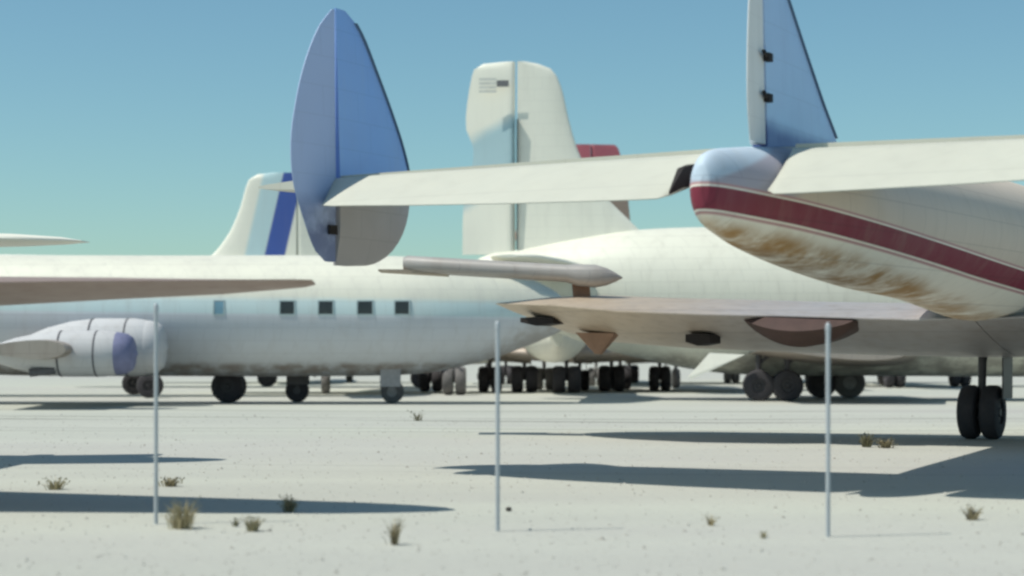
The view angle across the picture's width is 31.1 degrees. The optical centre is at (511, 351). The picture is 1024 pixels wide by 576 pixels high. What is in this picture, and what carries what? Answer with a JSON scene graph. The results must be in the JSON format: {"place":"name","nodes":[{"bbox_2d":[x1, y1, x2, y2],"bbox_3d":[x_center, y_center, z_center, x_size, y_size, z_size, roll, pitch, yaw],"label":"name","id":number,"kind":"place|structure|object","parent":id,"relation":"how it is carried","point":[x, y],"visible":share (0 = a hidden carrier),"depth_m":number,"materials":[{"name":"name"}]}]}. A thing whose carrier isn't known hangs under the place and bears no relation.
{"place":"outdoors","nodes":[
{"label":"outdoors","id":0,"kind":"place"},
{"bbox_2d":[0,361,1023,575],"bbox_3d":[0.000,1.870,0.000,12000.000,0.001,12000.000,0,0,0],"label":"ground","id":1,"kind":"structure","parent":0,"point":[358,401],"depth_m":26.78,"materials":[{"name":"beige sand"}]},
{"bbox_2d":[38,475,69,489],"bbox_3d":[-6.207,1.784,25.009,0.390,0.211,0.430,0,0,21],"label":"dry weed","id":2,"kind":"object","parent":1,"relation":"on","point":[56,485],"visible":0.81,"depth_m":24.98,"materials":[{"name":"plant"}]},
{"bbox_2d":[154,303,157,523],"bbox_3d":[-3.870,0.785,20.005,0.054,2.632,0.054,0,0,0],"label":"fence post","id":3,"kind":"object","parent":1,"relation":"on","point":[155,413],"visible":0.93,"depth_m":19.98,"materials":[{"name":"metal"}]},
{"bbox_2d":[0,233,315,305],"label":"airplane wing","id":4,"kind":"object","parent":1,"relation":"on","point":[25,290],"visible":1,"depth_m":21.52,"materials":[{"name":"white metal"}]},
{"bbox_2d":[0,173,317,397],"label":"blue band airliner","id":5,"kind":"object","parent":1,"relation":"on","point":[268,222],"visible":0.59,"depth_m":77.86,"materials":[{"name":"white paint"}]},
{"bbox_2d":[158,476,184,486],"bbox_3d":[-4.771,1.807,25.621,0.404,0.166,0.445,0,0,-28],"label":"dry weed","id":6,"kind":"object","parent":1,"relation":"on","point":[169,483],"visible":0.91,"depth_m":25.57,"materials":[{"name":"plant"}]},
{"bbox_2d":[161,495,201,529],"bbox_3d":[-3.486,1.707,19.472,0.484,0.367,0.495,0,0,0],"label":"dry weed","id":7,"kind":"object","parent":1,"relation":"on","point":[183,520],"visible":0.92,"depth_m":19.42,"materials":[{"name":"plant"}]},
{"bbox_2d":[230,517,239,526],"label":"dry weed","id":8,"kind":"object","parent":1,"relation":"on","point":[235,522],"visible":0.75,"depth_m":19.73,"materials":[{"name":"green plant"}]},
{"bbox_2d":[239,515,265,531],"bbox_3d":[-2.686,1.796,19.195,0.301,0.189,0.271,0,0,15],"label":"dry weed","id":9,"kind":"object","parent":1,"relation":"on","point":[253,525],"visible":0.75,"depth_m":19.16,"materials":[{"name":"plant"}]},
{"bbox_2d":[0,255,561,402],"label":"windowed airliner","id":10,"kind":"object","parent":1,"relation":"on","point":[389,329],"visible":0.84,"depth_m":65.22,"materials":[{"name":"metal"}]},
{"bbox_2d":[213,300,224,314],"bbox_3d":[-10.347,-1.566,65.016,0.412,0.539,0.178,0,0,0],"label":"window","id":11,"kind":"structure","parent":10,"relation":"in","point":[218,305],"depth_m":64.95,"materials":[{"name":"glass"}]},
{"bbox_2d":[279,300,295,314],"bbox_3d":[-7.937,-1.566,65.015,0.582,0.539,0.178,0,0,0],"label":"window","id":12,"kind":"structure","parent":10,"relation":"in","point":[286,307],"depth_m":64.95,"materials":[{"name":"black glass"}]},
{"bbox_2d":[317,300,333,314],"bbox_3d":[-6.577,-1.566,65.020,0.582,0.539,0.178,0,0,0],"label":"window","id":13,"kind":"structure","parent":10,"relation":"in","point":[324,307],"depth_m":64.95,"materials":[{"name":"black glass"}]},
{"bbox_2d":[356,300,373,314],"bbox_3d":[-5.188,-1.566,65.018,0.610,0.539,0.178,0,0,0],"label":"window","id":14,"kind":"structure","parent":10,"relation":"in","point":[363,307],"depth_m":64.95,"materials":[{"name":"black glass"}]},
{"bbox_2d":[380,369,400,386],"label":"nose gear door","id":15,"kind":"structure","parent":10,"relation":"attached to","point":[388,377],"depth_m":66.10,"materials":[{"name":"white metal"}]},
{"bbox_2d":[394,300,409,314],"bbox_3d":[-3.884,-1.566,65.043,0.582,0.539,0.178,0,0,0],"label":"window","id":16,"kind":"structure","parent":10,"relation":"in","point":[401,307],"depth_m":64.98,"materials":[{"name":"black glass"}]},
{"bbox_2d":[277,494,299,511],"bbox_3d":[-2.607,1.775,21.490,0.262,0.230,0.258,0,0,-28],"label":"dry weed","id":17,"kind":"object","parent":1,"relation":"on","point":[287,505],"visible":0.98,"depth_m":21.47,"materials":[{"name":"green plant"}]},
{"bbox_2d":[346,376,431,381],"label":"stripped airliner","id":18,"kind":"object","parent":1,"relation":"on","point":[349,378],"visible":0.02,"depth_m":113.63,"materials":[{"name":"white paint"}]},
{"bbox_2d":[381,515,405,544],"bbox_3d":[-1.139,1.731,17.839,0.230,0.318,0.234,0,0,-32],"label":"dry weed","id":19,"kind":"object","parent":1,"relation":"on","point":[394,534],"visible":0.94,"depth_m":17.83,"materials":[{"name":"plant"}]},
{"bbox_2d":[313,354,504,394],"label":"stripped airliner","id":20,"kind":"object","parent":1,"relation":"on","point":[444,380],"visible":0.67,"depth_m":85.42,"materials":[{"name":"black rubber"}]},
{"bbox_2d":[407,410,424,420],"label":"dry weed","id":21,"kind":"object","parent":1,"relation":"on","point":[417,417],"visible":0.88,"depth_m":49.98,"materials":[{"name":"beige plant"}]},
{"bbox_2d":[257,144,629,387],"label":"red fin airliner","id":22,"kind":"object","parent":1,"relation":"on","point":[592,150],"visible":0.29,"depth_m":97.90,"materials":[{"name":"white paint"}]},
{"bbox_2d":[495,321,499,530],"bbox_3d":[-0.150,0.877,19.201,0.054,2.406,0.054,0,0,0],"label":"fence post","id":23,"kind":"object","parent":1,"relation":"on","point":[497,425],"visible":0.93,"depth_m":19.18,"materials":[{"name":"metal"}]},
{"bbox_2d":[488,333,644,392],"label":"stripped airliner","id":24,"kind":"object","parent":1,"relation":"on","point":[557,347],"visible":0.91,"depth_m":83.86,"materials":[{"name":"black rubber"}]},
{"bbox_2d":[500,356,646,385],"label":"stripped airliner","id":25,"kind":"object","parent":1,"relation":"on","point":[506,371],"visible":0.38,"depth_m":105.75,"materials":[{"name":"black rubber"}]},
{"bbox_2d":[258,0,1023,438],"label":"triple tail airliner","id":26,"kind":"object","parent":1,"relation":"on","point":[930,230],"visible":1,"depth_m":27.80,"materials":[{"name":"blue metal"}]},
{"bbox_2d":[378,256,621,296],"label":"salvaged wing panel","id":27,"kind":"structure","parent":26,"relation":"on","point":[582,279],"depth_m":40.40,"materials":[{"name":"grey metal"}]},
{"bbox_2d":[531,355,773,390],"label":"stripped airliner","id":28,"kind":"object","parent":1,"relation":"on","point":[663,377],"visible":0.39,"depth_m":87.84,"materials":[{"name":"black rubber"}]},
{"bbox_2d":[702,515,719,525],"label":"dry weed","id":29,"kind":"object","parent":1,"relation":"on","point":[710,522],"visible":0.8,"depth_m":19.80,"materials":[{"name":"plant"}]},
{"bbox_2d":[462,61,1023,400],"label":"white airliner","id":30,"kind":"object","parent":1,"relation":"on","point":[697,262],"visible":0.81,"depth_m":71.40,"materials":[{"name":"paint"}]},
{"bbox_2d":[688,353,744,379],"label":"open belly door","id":31,"kind":"structure","parent":30,"relation":"in","point":[711,361],"depth_m":69.52,"materials":[{"name":"white paint"}]},
{"bbox_2d":[760,530,767,538],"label":"dry weed","id":32,"kind":"object","parent":1,"relation":"on","point":[764,535],"visible":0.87,"depth_m":18.44,"materials":[{"name":"plant"}]},
{"bbox_2d":[724,373,805,383],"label":"stripped airliner","id":33,"kind":"object","parent":1,"relation":"on","point":[733,378],"visible":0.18,"depth_m":108.58,"materials":[{"name":"black rubber"}]},
{"bbox_2d":[825,322,830,536],"bbox_3d":[3.198,0.889,18.619,0.054,2.378,0.054,0,0,0],"label":"fence post","id":34,"kind":"object","parent":1,"relation":"on","point":[827,328],"visible":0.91,"depth_m":18.60,"materials":[{"name":"metal"}]},
{"bbox_2d":[858,433,874,446],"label":"dry weed","id":35,"kind":"object","parent":1,"relation":"on","point":[867,442],"visible":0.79,"depth_m":36.10,"materials":[{"name":"green plant"}]},
{"bbox_2d":[874,437,897,447],"bbox_3d":[7.276,1.766,35.834,0.476,0.247,0.428,0,0,0],"label":"dry weed","id":36,"kind":"object","parent":1,"relation":"on","point":[886,444],"visible":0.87,"depth_m":35.80,"materials":[{"name":"plant"}]},
{"bbox_2d":[877,376,971,387],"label":"stripped airliner","id":37,"kind":"object","parent":1,"relation":"on","point":[900,381],"visible":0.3,"depth_m":97.41,"materials":[{"name":"black rubber"}]},
{"bbox_2d":[961,504,983,520],"bbox_3d":[5.114,1.786,20.495,0.315,0.209,0.289,0,0,0],"label":"dry weed","id":38,"kind":"object","parent":1,"relation":"on","point":[972,515],"visible":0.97,"depth_m":20.46,"materials":[{"name":"plant"}]},
{"bbox_2d":[0,0,1023,259],"label":"sky","id":39,"kind":"structure","parent":0,"point":[128,127],"materials":[{"name":"blue"}]}
]}

